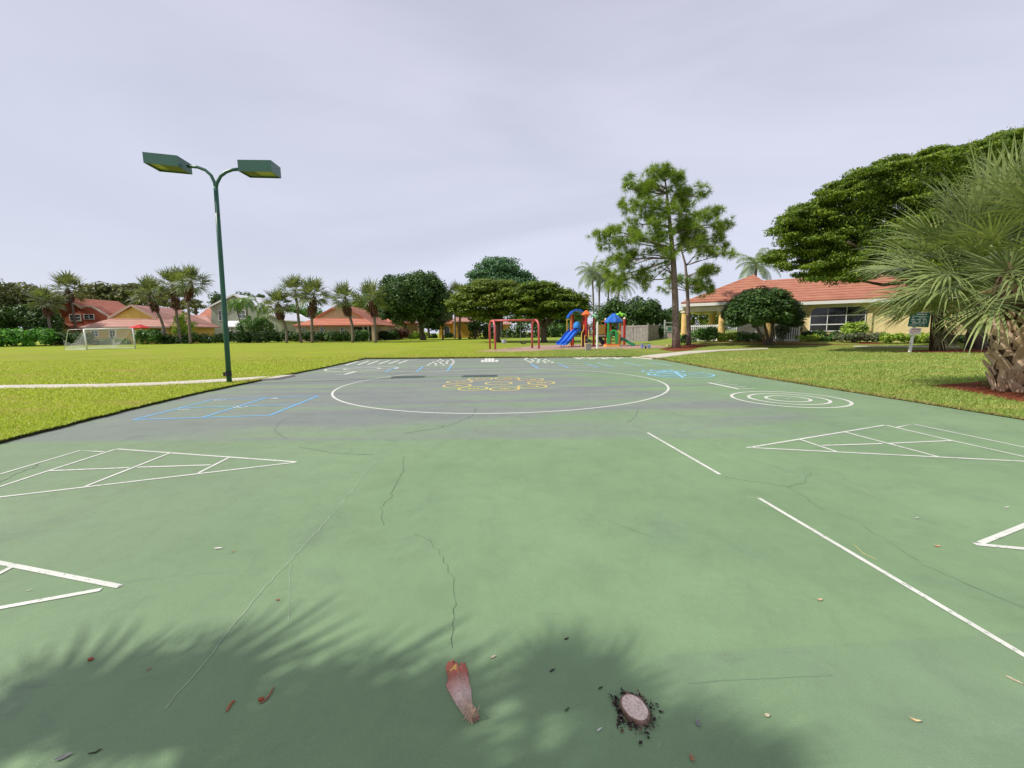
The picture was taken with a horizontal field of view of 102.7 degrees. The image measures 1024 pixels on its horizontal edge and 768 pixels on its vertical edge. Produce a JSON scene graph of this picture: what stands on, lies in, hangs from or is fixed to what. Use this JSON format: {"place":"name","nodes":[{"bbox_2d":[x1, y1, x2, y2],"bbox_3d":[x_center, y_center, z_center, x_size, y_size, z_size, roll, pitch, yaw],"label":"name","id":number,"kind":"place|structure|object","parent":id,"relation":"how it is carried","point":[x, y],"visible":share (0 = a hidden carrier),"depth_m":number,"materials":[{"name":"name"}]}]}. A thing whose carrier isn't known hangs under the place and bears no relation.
{"place":"outdoors","nodes":[
{"label":"outdoors","id":0,"kind":"place"},
{"bbox_2d":[55,298,125,343],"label":"house","id":1,"kind":"structure","parent":0,"point":[92,311],"depth_m":68.04,"materials":[{"name":"orange paint"}]},
{"bbox_2d":[69,314,81,320],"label":"window","id":2,"kind":"structure","parent":1,"relation":"in","point":[78,316],"depth_m":67.99,"materials":[{"name":"grey glass"}]},
{"bbox_2d":[0,374,294,388],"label":"path","id":3,"kind":"structure","parent":0,"point":[154,383],"depth_m":13.08,"materials":[{"name":"concrete"}]},
{"bbox_2d":[0,357,1023,767],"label":"sport court","id":4,"kind":"object","parent":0,"point":[686,545],"visible":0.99,"depth_m":2.59,"materials":[{"name":"green paint"}]},
{"bbox_2d":[446,660,479,723],"bbox_3d":[-0.221,1.287,1.751,0.109,0.060,0.340,-3,8,-20],"label":"palm leaf base","id":5,"kind":"object","parent":4,"relation":"on","point":[458,686],"visible":1,"depth_m":1.74,"materials":[{"name":"plant"}]},
{"bbox_2d":[608,687,664,743],"bbox_3d":[0.480,1.313,1.649,0.221,0.023,0.223,-7,10,-42],"label":"cut stump","id":6,"kind":"object","parent":4,"relation":"on","point":[634,710],"visible":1,"depth_m":1.64,"materials":[{"name":"beige wood"}]},
{"bbox_2d":[0,329,1023,443],"bbox_3d":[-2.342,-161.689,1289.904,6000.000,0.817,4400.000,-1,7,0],"label":"lawn","id":7,"kind":"structure","parent":0,"point":[38,352],"depth_m":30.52,"materials":[{"name":"green plant"}]},
{"bbox_2d":[0,327,59,346],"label":"hedge","id":8,"kind":"object","parent":7,"relation":"on","point":[23,337],"visible":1,"depth_m":56.08,"materials":[{"name":"green plant"}]},
{"bbox_2d":[0,279,66,345],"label":"background tree","id":9,"kind":"object","parent":7,"relation":"on","point":[12,293],"visible":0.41,"depth_m":60.73,"materials":[{"name":"green plant"}]},
{"bbox_2d":[0,302,67,345],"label":"background tree","id":10,"kind":"object","parent":7,"relation":"on","point":[20,317],"visible":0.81,"depth_m":59.14,"materials":[{"name":"green plant"}]},
{"bbox_2d":[24,285,71,345],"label":"fan palm","id":11,"kind":"object","parent":7,"relation":"on","point":[46,307],"visible":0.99,"depth_m":58.56,"materials":[{"name":"green plant"}]},
{"bbox_2d":[38,270,95,344],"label":"fan palm","id":12,"kind":"object","parent":7,"relation":"on","point":[65,280],"visible":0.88,"depth_m":65.86,"materials":[{"name":"green plant"}]},
{"bbox_2d":[49,331,94,345],"bbox_3d":[-62.279,-6.464,57.999,6.902,2.122,2.733,-1,7,0],"label":"hedge","id":13,"kind":"object","parent":7,"relation":"on","point":[71,337],"visible":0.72,"depth_m":57.53,"materials":[{"name":"green plant"}]},
{"bbox_2d":[64,328,135,349],"bbox_3d":[-45.470,-4.948,45.048,7.334,2.293,2.382,-3,8,-19],"label":"soccer goal","id":14,"kind":"object","parent":7,"relation":"on","point":[86,343],"visible":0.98,"depth_m":44.81,"materials":[{"name":"white metal"}]},
{"bbox_2d":[73,281,152,305],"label":"background tree","id":15,"kind":"object","parent":7,"relation":"on","point":[110,292],"visible":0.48,"depth_m":93.51,"materials":[{"name":"green plant"}]},
{"bbox_2d":[92,337,140,344],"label":"hedge","id":16,"kind":"object","parent":7,"relation":"on","point":[123,341],"visible":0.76,"depth_m":59.15,"materials":[{"name":"green plant"}]},
{"bbox_2d":[124,272,169,343],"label":"fan palm","id":17,"kind":"object","parent":7,"relation":"on","point":[146,283],"visible":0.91,"depth_m":58.51,"materials":[{"name":"green plant"}]},
{"bbox_2d":[131,328,165,343],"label":"hedge","id":18,"kind":"object","parent":7,"relation":"on","point":[155,336],"visible":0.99,"depth_m":58.05,"materials":[{"name":"green plant"}]},
{"bbox_2d":[79,305,220,344],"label":"house","id":19,"kind":"structure","parent":7,"relation":"on","point":[128,316],"depth_m":62.13,"materials":[{"name":"tile"}]},
{"bbox_2d":[134,290,194,307],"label":"background tree","id":20,"kind":"object","parent":7,"relation":"on","point":[181,302],"visible":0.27,"depth_m":92.43,"materials":[{"name":"green plant"}]},
{"bbox_2d":[149,266,194,342],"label":"fan palm","id":21,"kind":"object","parent":7,"relation":"on","point":[174,298],"visible":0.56,"depth_m":58.07,"materials":[{"name":"green plant"}]},
{"bbox_2d":[171,311,197,335],"bbox_3d":[-48.728,-8.318,60.952,3.788,5.000,2.034,-1,7,0],"label":"garden shrub","id":22,"kind":"object","parent":7,"relation":"on","point":[182,322],"visible":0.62,"depth_m":60.71,"materials":[{"name":"green plant"}]},
{"bbox_2d":[164,261,215,343],"bbox_3d":[-44.111,-11.234,56.349,6.092,11.610,5.586,-1,7,0],"label":"fan palm","id":23,"kind":"object","parent":7,"relation":"on","point":[189,290],"visible":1,"depth_m":55.92,"materials":[{"name":"green plant"}]},
{"bbox_2d":[159,332,223,343],"bbox_3d":[-46.713,-6.748,60.051,10.460,1.715,2.643,-1,7,0],"label":"hedge","id":24,"kind":"object","parent":7,"relation":"on","point":[199,338],"visible":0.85,"depth_m":59.52,"materials":[{"name":"green plant"}]},
{"bbox_2d":[180,299,207,314],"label":"background tree","id":25,"kind":"object","parent":7,"relation":"on","point":[196,305],"visible":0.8,"depth_m":87.74,"materials":[{"name":"green plant"}]},
{"bbox_2d":[194,315,210,322],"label":"house","id":26,"kind":"structure","parent":7,"relation":"on","point":[206,318],"depth_m":77.62,"materials":[{"name":"yellow paint"}]},
{"bbox_2d":[142,152,280,381],"bbox_3d":[-8.933,-3.398,12.727,3.833,6.962,0.680,-1,7,0],"label":"lamp post","id":27,"kind":"object","parent":7,"relation":"on","point":[248,168],"visible":0.99,"depth_m":12.38,"materials":[{"name":"green metal"}]},
{"bbox_2d":[206,291,220,308],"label":"background tree","id":28,"kind":"object","parent":7,"relation":"on","point":[216,297],"visible":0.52,"depth_m":89.64,"materials":[{"name":"green plant"}]},
{"bbox_2d":[226,298,244,322],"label":"feather palm","id":29,"kind":"object","parent":7,"relation":"on","point":[230,303],"visible":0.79,"depth_m":65.70,"materials":[{"name":"green plant"}]},
{"bbox_2d":[235,295,257,330],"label":"feather palm","id":30,"kind":"object","parent":7,"relation":"on","point":[246,301],"visible":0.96,"depth_m":65.20,"materials":[{"name":"green plant"}]},
{"bbox_2d":[235,291,265,297],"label":"background tree","id":31,"kind":"object","parent":7,"relation":"on","point":[257,295],"visible":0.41,"depth_m":116.52,"materials":[{"name":"green plant"}]},
{"bbox_2d":[235,315,274,332],"bbox_3d":[-40.037,-8.560,63.840,5.784,4.486,3.823,-4,8,-23],"label":"garden shrub","id":32,"kind":"object","parent":7,"relation":"on","point":[255,324],"visible":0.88,"depth_m":63.30,"materials":[{"name":"green plant"}]},
{"bbox_2d":[222,329,290,342],"bbox_3d":[-37.106,-6.992,59.688,9.738,2.011,2.586,-1,7,0],"label":"hedge","id":33,"kind":"object","parent":7,"relation":"on","point":[257,337],"visible":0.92,"depth_m":59.18,"materials":[{"name":"green plant"}]},
{"bbox_2d":[208,294,306,341],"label":"house","id":34,"kind":"structure","parent":7,"relation":"on","point":[290,320],"depth_m":73.00,"materials":[{"name":"grey paint"}]},
{"bbox_2d":[254,301,273,318],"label":"feather palm","id":35,"kind":"object","parent":7,"relation":"on","point":[259,308],"visible":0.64,"depth_m":65.51,"materials":[{"name":"green plant"}]},
{"bbox_2d":[259,287,294,342],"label":"fan palm","id":36,"kind":"object","parent":7,"relation":"on","point":[279,310],"visible":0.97,"depth_m":54.51,"materials":[{"name":"green plant"}]},
{"bbox_2d":[275,272,312,342],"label":"fan palm","id":37,"kind":"object","parent":7,"relation":"on","point":[291,283],"visible":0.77,"depth_m":54.08,"materials":[{"name":"green plant"}]},
{"bbox_2d":[288,302,323,318],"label":"background tree","id":38,"kind":"object","parent":7,"relation":"on","point":[303,312],"visible":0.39,"depth_m":100.69,"materials":[{"name":"green plant"}]},
{"bbox_2d":[292,276,333,342],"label":"fan palm","id":39,"kind":"object","parent":7,"relation":"on","point":[309,285],"visible":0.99,"depth_m":53.22,"materials":[{"name":"green plant"}]},
{"bbox_2d":[288,330,350,341],"bbox_3d":[-27.913,-7.054,59.957,10.224,1.810,2.652,-1,7,0],"label":"hedge","id":40,"kind":"object","parent":7,"relation":"on","point":[329,336],"visible":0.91,"depth_m":59.45,"materials":[{"name":"green plant"}]},
{"bbox_2d":[326,278,361,342],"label":"fan palm","id":41,"kind":"object","parent":7,"relation":"on","point":[345,305],"visible":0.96,"depth_m":51.86,"materials":[{"name":"green plant"}]},
{"bbox_2d":[293,305,408,341],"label":"house","id":42,"kind":"structure","parent":7,"relation":"on","point":[332,319],"depth_m":62.58,"materials":[{"name":"beige paint"}]},
{"bbox_2d":[349,329,371,340],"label":"hedge","id":43,"kind":"object","parent":7,"relation":"on","point":[362,335],"visible":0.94,"depth_m":58.57,"materials":[{"name":"green plant"}]},
{"bbox_2d":[351,293,379,312],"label":"background tree","id":44,"kind":"object","parent":7,"relation":"on","point":[364,302],"visible":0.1,"depth_m":80.31,"materials":[{"name":"green plant"}]},
{"bbox_2d":[349,275,389,342],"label":"fan palm","id":45,"kind":"object","parent":7,"relation":"on","point":[371,292],"visible":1,"depth_m":50.61,"materials":[{"name":"green plant"}]},
{"bbox_2d":[378,329,399,339],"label":"shrub","id":46,"kind":"object","parent":7,"relation":"on","point":[386,335],"visible":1,"depth_m":65.02,"materials":[{"name":"green plant"}]},
{"bbox_2d":[394,328,409,338],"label":"shrub","id":47,"kind":"object","parent":7,"relation":"on","point":[403,332],"visible":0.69,"depth_m":71.00,"materials":[{"name":"red plant"}]},
{"bbox_2d":[402,320,418,333],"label":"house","id":48,"kind":"structure","parent":7,"relation":"on","point":[412,327],"depth_m":93.11,"materials":[{"name":"paint"}]},
{"bbox_2d":[374,269,453,339],"bbox_3d":[-15.122,-11.827,61.386,11.442,10.719,12.250,5,10,41],"label":"round tree","id":49,"kind":"object","parent":7,"relation":"on","point":[415,294],"visible":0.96,"depth_m":58.86,"materials":[{"name":"green plant"}]},
{"bbox_2d":[400,305,453,337],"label":"background tree","id":50,"kind":"object","parent":7,"relation":"on","point":[409,319],"visible":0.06,"depth_m":90.80,"materials":[{"name":"green plant"}]},
{"bbox_2d":[425,306,452,337],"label":"tree","id":51,"kind":"object","parent":7,"relation":"on","point":[448,317],"visible":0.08,"depth_m":82.97,"materials":[{"name":"green plant"}]},
{"bbox_2d":[436,309,452,339],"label":"bare tree","id":52,"kind":"object","parent":7,"relation":"on","point":[445,319],"visible":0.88,"depth_m":61.42,"materials":[{"name":"green plant"}]},
{"bbox_2d":[444,279,463,338],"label":"fan palm","id":53,"kind":"object","parent":7,"relation":"on","point":[454,284],"visible":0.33,"depth_m":72.14,"materials":[{"name":"green plant"}]},
{"bbox_2d":[444,298,470,339],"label":"thin tree","id":54,"kind":"object","parent":7,"relation":"on","point":[459,326],"visible":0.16,"depth_m":59.36,"materials":[{"name":"green plant"}]},
{"bbox_2d":[439,315,478,337],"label":"house","id":55,"kind":"structure","parent":7,"relation":"on","point":[464,331],"depth_m":87.82,"materials":[{"name":"gold"}]},
{"bbox_2d":[465,316,500,338],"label":"dark leaved tree","id":56,"kind":"object","parent":7,"relation":"on","point":[476,326],"visible":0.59,"depth_m":65.09,"materials":[{"name":"green plant"}]},
{"bbox_2d":[443,278,527,341],"bbox_3d":[-1.997,-8.495,47.537,12.466,7.669,7.632,-1,7,0],"label":"umbrella tree","id":57,"kind":"object","parent":7,"relation":"on","point":[471,298],"visible":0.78,"depth_m":45.97,"materials":[{"name":"green plant"}]},
{"bbox_2d":[462,256,538,336],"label":"tall tree","id":58,"kind":"object","parent":7,"relation":"on","point":[499,267],"visible":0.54,"depth_m":77.52,"materials":[{"name":"green plant"}]},
{"bbox_2d":[500,323,561,337],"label":"background shrub","id":59,"kind":"object","parent":7,"relation":"on","point":[509,332],"visible":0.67,"depth_m":72.51,"materials":[{"name":"green plant"}]},
{"bbox_2d":[497,280,597,342],"bbox_3d":[3.840,-8.081,46.033,11.530,7.049,7.130,-1,7,0],"label":"umbrella tree","id":60,"kind":"object","parent":7,"relation":"on","point":[546,301],"visible":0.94,"depth_m":44.56,"materials":[{"name":"green plant"}]},
{"bbox_2d":[546,312,588,336],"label":"background tree","id":61,"kind":"object","parent":7,"relation":"on","point":[563,325],"visible":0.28,"depth_m":75.72,"materials":[{"name":"green plant"}]},
{"bbox_2d":[479,344,664,351],"bbox_3d":[4.550,-3.281,36.515,16.785,0.180,9.139,-3,7,-14],"label":"playground surface","id":62,"kind":"object","parent":7,"relation":"on","point":[567,346],"visible":0.71,"depth_m":35.06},
{"bbox_2d":[489,319,539,348],"bbox_3d":[0.162,-4.159,34.769,4.332,2.627,1.270,-1,7,0],"label":"swing set","id":63,"kind":"object","parent":62,"relation":"on","point":[504,341],"visible":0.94,"depth_m":34.56,"materials":[{"name":"metal"}]},
{"bbox_2d":[556,309,634,346],"bbox_3d":[7.441,-5.111,37.584,7.089,3.471,4.597,-1,7,0],"label":"play structure","id":64,"kind":"object","parent":62,"relation":"on","point":[568,336],"visible":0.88,"depth_m":36.66,"materials":[{"name":"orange plastic"}]},
{"bbox_2d":[596,321,598,348],"bbox_3d":[6.993,-3.939,33.531,0.180,2.334,0.171,-1,7,0],"label":"white post","id":65,"kind":"object","parent":62,"relation":"on","point":[597,327],"visible":0.87,"depth_m":33.46,"materials":[{"name":"paint"}]},
{"bbox_2d":[585,339,590,350],"bbox_3d":[5.904,-3.045,31.768,0.540,0.883,0.526,-1,7,0],"label":"litter bin","id":66,"kind":"object","parent":7,"relation":"on","point":[587,346],"visible":0.98,"depth_m":31.59,"materials":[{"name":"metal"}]},
{"bbox_2d":[575,255,606,313],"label":"coconut palm","id":67,"kind":"object","parent":7,"relation":"on","point":[587,276],"visible":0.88,"depth_m":71.86,"materials":[{"name":"green plant"}]},
{"bbox_2d":[584,266,613,308],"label":"coconut palm","id":68,"kind":"object","parent":7,"relation":"on","point":[601,279],"visible":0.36,"depth_m":74.44,"materials":[{"name":"green plant"}]},
{"bbox_2d":[594,270,622,301],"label":"coconut palm","id":69,"kind":"object","parent":7,"relation":"on","point":[604,284],"visible":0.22,"depth_m":76.52,"materials":[{"name":"green plant"}]},
{"bbox_2d":[603,274,637,299],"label":"coconut palm","id":70,"kind":"object","parent":7,"relation":"on","point":[625,288],"visible":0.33,"depth_m":70.51,"materials":[{"name":"green plant"}]},
{"bbox_2d":[590,294,671,337],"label":"spreading tree","id":71,"kind":"object","parent":7,"relation":"on","point":[640,311],"visible":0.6,"depth_m":57.20,"materials":[{"name":"green plant"}]},
{"bbox_2d":[621,323,663,341],"bbox_3d":[14.811,-5.726,46.036,4.802,2.040,3.637,-8,10,-43],"label":"board fence","id":72,"kind":"object","parent":7,"relation":"on","point":[648,332],"visible":0.64,"depth_m":44.18,"materials":[{"name":"grey wood"}]},
{"bbox_2d":[586,159,738,347],"bbox_3d":[11.268,-9.494,30.728,11.465,14.088,4.833,-1,7,0],"label":"pine tree","id":73,"kind":"object","parent":7,"relation":"on","point":[688,222],"visible":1,"depth_m":30.22,"materials":[{"name":"green plant"}]},
{"bbox_2d":[664,320,671,338],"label":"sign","id":74,"kind":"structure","parent":7,"relation":"on","point":[667,332],"depth_m":45.12,"materials":[{"name":"grey paint"}]},
{"bbox_2d":[660,344,709,350],"bbox_3d":[13.127,-2.853,31.973,6.927,0.269,2.866,-7,10,-42],"label":"mulch bed","id":75,"kind":"object","parent":7,"relation":"on","point":[687,347],"visible":0.83,"depth_m":31.57,"materials":[{"name":"brown soil"}]},
{"bbox_2d":[655,234,740,344],"bbox_3d":[15.520,-8.021,34.705,7.464,9.627,4.083,-1,7,0],"label":"pine tree","id":76,"kind":"object","parent":7,"relation":"on","point":[698,282],"visible":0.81,"depth_m":34.07,"materials":[{"name":"green plant"}]},
{"bbox_2d":[691,326,720,342],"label":"shrub","id":77,"kind":"object","parent":7,"relation":"on","point":[709,333],"visible":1,"depth_m":36.05,"materials":[{"name":"green plant"}]},
{"bbox_2d":[679,308,732,330],"bbox_3d":[28.730,-9.808,61.367,9.615,5.537,4.976,-1,7,0],"label":"courtyard shrub","id":78,"kind":"object","parent":7,"relation":"on","point":[703,320],"visible":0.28,"depth_m":60.42,"materials":[{"name":"green plant"}]},
{"bbox_2d":[717,331,737,341],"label":"shrub","id":79,"kind":"object","parent":7,"relation":"on","point":[723,337],"visible":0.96,"depth_m":35.71,"materials":[{"name":"green plant"}]},
{"bbox_2d":[691,323,799,341],"bbox_3d":[20.184,-4.590,36.389,8.890,1.750,0.110,3,8,30],"label":"picket fence","id":80,"kind":"object","parent":7,"relation":"on","point":[747,325],"visible":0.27,"depth_m":35.86,"materials":[{"name":"white paint"}]},
{"bbox_2d":[735,331,764,341],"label":"shrub","id":81,"kind":"object","parent":7,"relation":"on","point":[741,336],"visible":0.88,"depth_m":35.36,"materials":[{"name":"green plant"}]},
{"bbox_2d":[733,247,780,279],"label":"coconut palm","id":82,"kind":"object","parent":7,"relation":"on","point":[755,265],"visible":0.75,"depth_m":54.12,"materials":[{"name":"green plant"}]},
{"bbox_2d":[720,285,807,344],"bbox_3d":[19.122,-5.215,31.311,8.059,4.806,4.945,-6,9,-34],"label":"lens shaped tree","id":83,"kind":"object","parent":7,"relation":"on","point":[756,307],"visible":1,"depth_m":29.57,"materials":[{"name":"green plant"}]},
{"bbox_2d":[691,341,880,344],"bbox_3d":[22.157,-3.304,33.202,14.421,0.241,3.865,1,7,12],"label":"mulch bed","id":84,"kind":"object","parent":7,"relation":"on","point":[804,344],"visible":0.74,"depth_m":32.13,"materials":[{"name":"brown soil"}]},
{"bbox_2d":[832,331,886,341],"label":"shrub","id":85,"kind":"object","parent":84,"relation":"on","point":[859,337],"visible":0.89,"depth_m":32.78,"materials":[{"name":"green plant"}]},
{"bbox_2d":[774,322,802,340],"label":"shrub","id":86,"kind":"object","parent":7,"relation":"on","point":[783,330],"visible":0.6,"depth_m":34.59,"materials":[{"name":"green plant"}]},
{"bbox_2d":[790,334,823,341],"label":"shrub","id":87,"kind":"object","parent":7,"relation":"on","point":[813,337],"visible":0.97,"depth_m":34.17,"materials":[{"name":"green plant"}]},
{"bbox_2d":[800,330,841,340],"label":"shrub","id":88,"kind":"object","parent":7,"relation":"on","point":[817,332],"visible":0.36,"depth_m":35.37,"materials":[{"name":"green plant"}]},
{"bbox_2d":[818,334,840,341],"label":"shrub","id":89,"kind":"object","parent":7,"relation":"on","point":[827,339],"visible":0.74,"depth_m":33.78,"materials":[{"name":"green plant"}]},
{"bbox_2d":[680,274,991,341],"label":"clubhouse","id":90,"kind":"structure","parent":7,"relation":"on","point":[826,307],"depth_m":36.91,"materials":[{"name":"tile"}]},
{"bbox_2d":[809,304,866,331],"bbox_3d":[29.204,-5.923,36.730,4.032,2.399,0.100,3,8,30],"label":"arched window","id":91,"kind":"structure","parent":90,"relation":"in","point":[833,318],"depth_m":36.88,"materials":[{"name":"glass"}]},
{"bbox_2d":[839,321,869,333],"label":"shrub","id":92,"kind":"object","parent":7,"relation":"on","point":[851,327],"visible":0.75,"depth_m":34.06,"materials":[{"name":"green plant"}]},
{"bbox_2d":[757,121,1023,348],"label":"great tree","id":93,"kind":"object","parent":7,"relation":"on","point":[827,229],"visible":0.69,"depth_m":23.03,"materials":[{"name":"green plant"}]},
{"bbox_2d":[878,332,929,342],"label":"shrub","id":94,"kind":"object","parent":7,"relation":"on","point":[900,337],"visible":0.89,"depth_m":32.06,"materials":[{"name":"green plant"}]},
{"bbox_2d":[907,312,930,351],"bbox_3d":[23.616,-2.969,23.887,1.286,2.444,0.188,-1,7,0],"label":"notice sign","id":95,"kind":"object","parent":7,"relation":"on","point":[919,319],"visible":0.98,"depth_m":23.73,"materials":[{"name":"green metal"}]},
{"bbox_2d":[897,349,987,352],"bbox_3d":[27.583,-2.014,24.609,9.433,0.038,4.950,3,8,25],"label":"mulch bed","id":96,"kind":"object","parent":7,"relation":"on","point":[966,350],"visible":0.59,"depth_m":24.23,"materials":[{"name":"red soil"}]},
{"bbox_2d":[874,255,993,350],"bbox_3d":[25.777,-5.058,24.510,5.718,6.903,6.288,-4,8,-26],"label":"fan palm","id":97,"kind":"object","parent":96,"relation":"on","point":[937,342],"visible":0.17,"depth_m":24.29,"materials":[{"name":"green plant"}]},
{"bbox_2d":[923,334,990,343],"bbox_3d":[35.703,-3.571,31.877,6.805,0.871,1.434,-1,7,0],"label":"shrub","id":98,"kind":"object","parent":7,"relation":"on","point":[959,339],"visible":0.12,"depth_m":31.62,"materials":[{"name":"green plant"}]},
{"bbox_2d":[931,380,1023,401],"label":"mulch bed","id":99,"kind":"object","parent":7,"relation":"on","point":[988,390],"visible":0.41,"depth_m":9.42,"materials":[{"name":"red plant"}]},
{"bbox_2d":[847,128,1023,392],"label":"fan palm","id":100,"kind":"object","parent":99,"relation":"on","point":[992,213],"visible":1,"depth_m":8.81,"materials":[{"name":"green plant"}]},
{"bbox_2d":[964,373,990,387],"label":"mulch plant","id":101,"kind":"object","parent":99,"relation":"on","point":[986,383],"visible":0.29,"depth_m":10.13,"materials":[{"name":"green plant"}]},
{"bbox_2d":[0,0,1023,333],"label":"sky","id":102,"kind":"structure","parent":0,"point":[442,137],"materials":[{"name":"grey"}]},
{"bbox_2d":[631,348,767,358],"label":"path","id":103,"kind":"structure","parent":0,"point":[672,354],"depth_m":26.65,"materials":[{"name":"concrete"}]},
{"bbox_2d":[853,346,959,346],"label":"clubhouse path","id":104,"kind":"structure","parent":0,"point":[898,346],"depth_m":29.37,"materials":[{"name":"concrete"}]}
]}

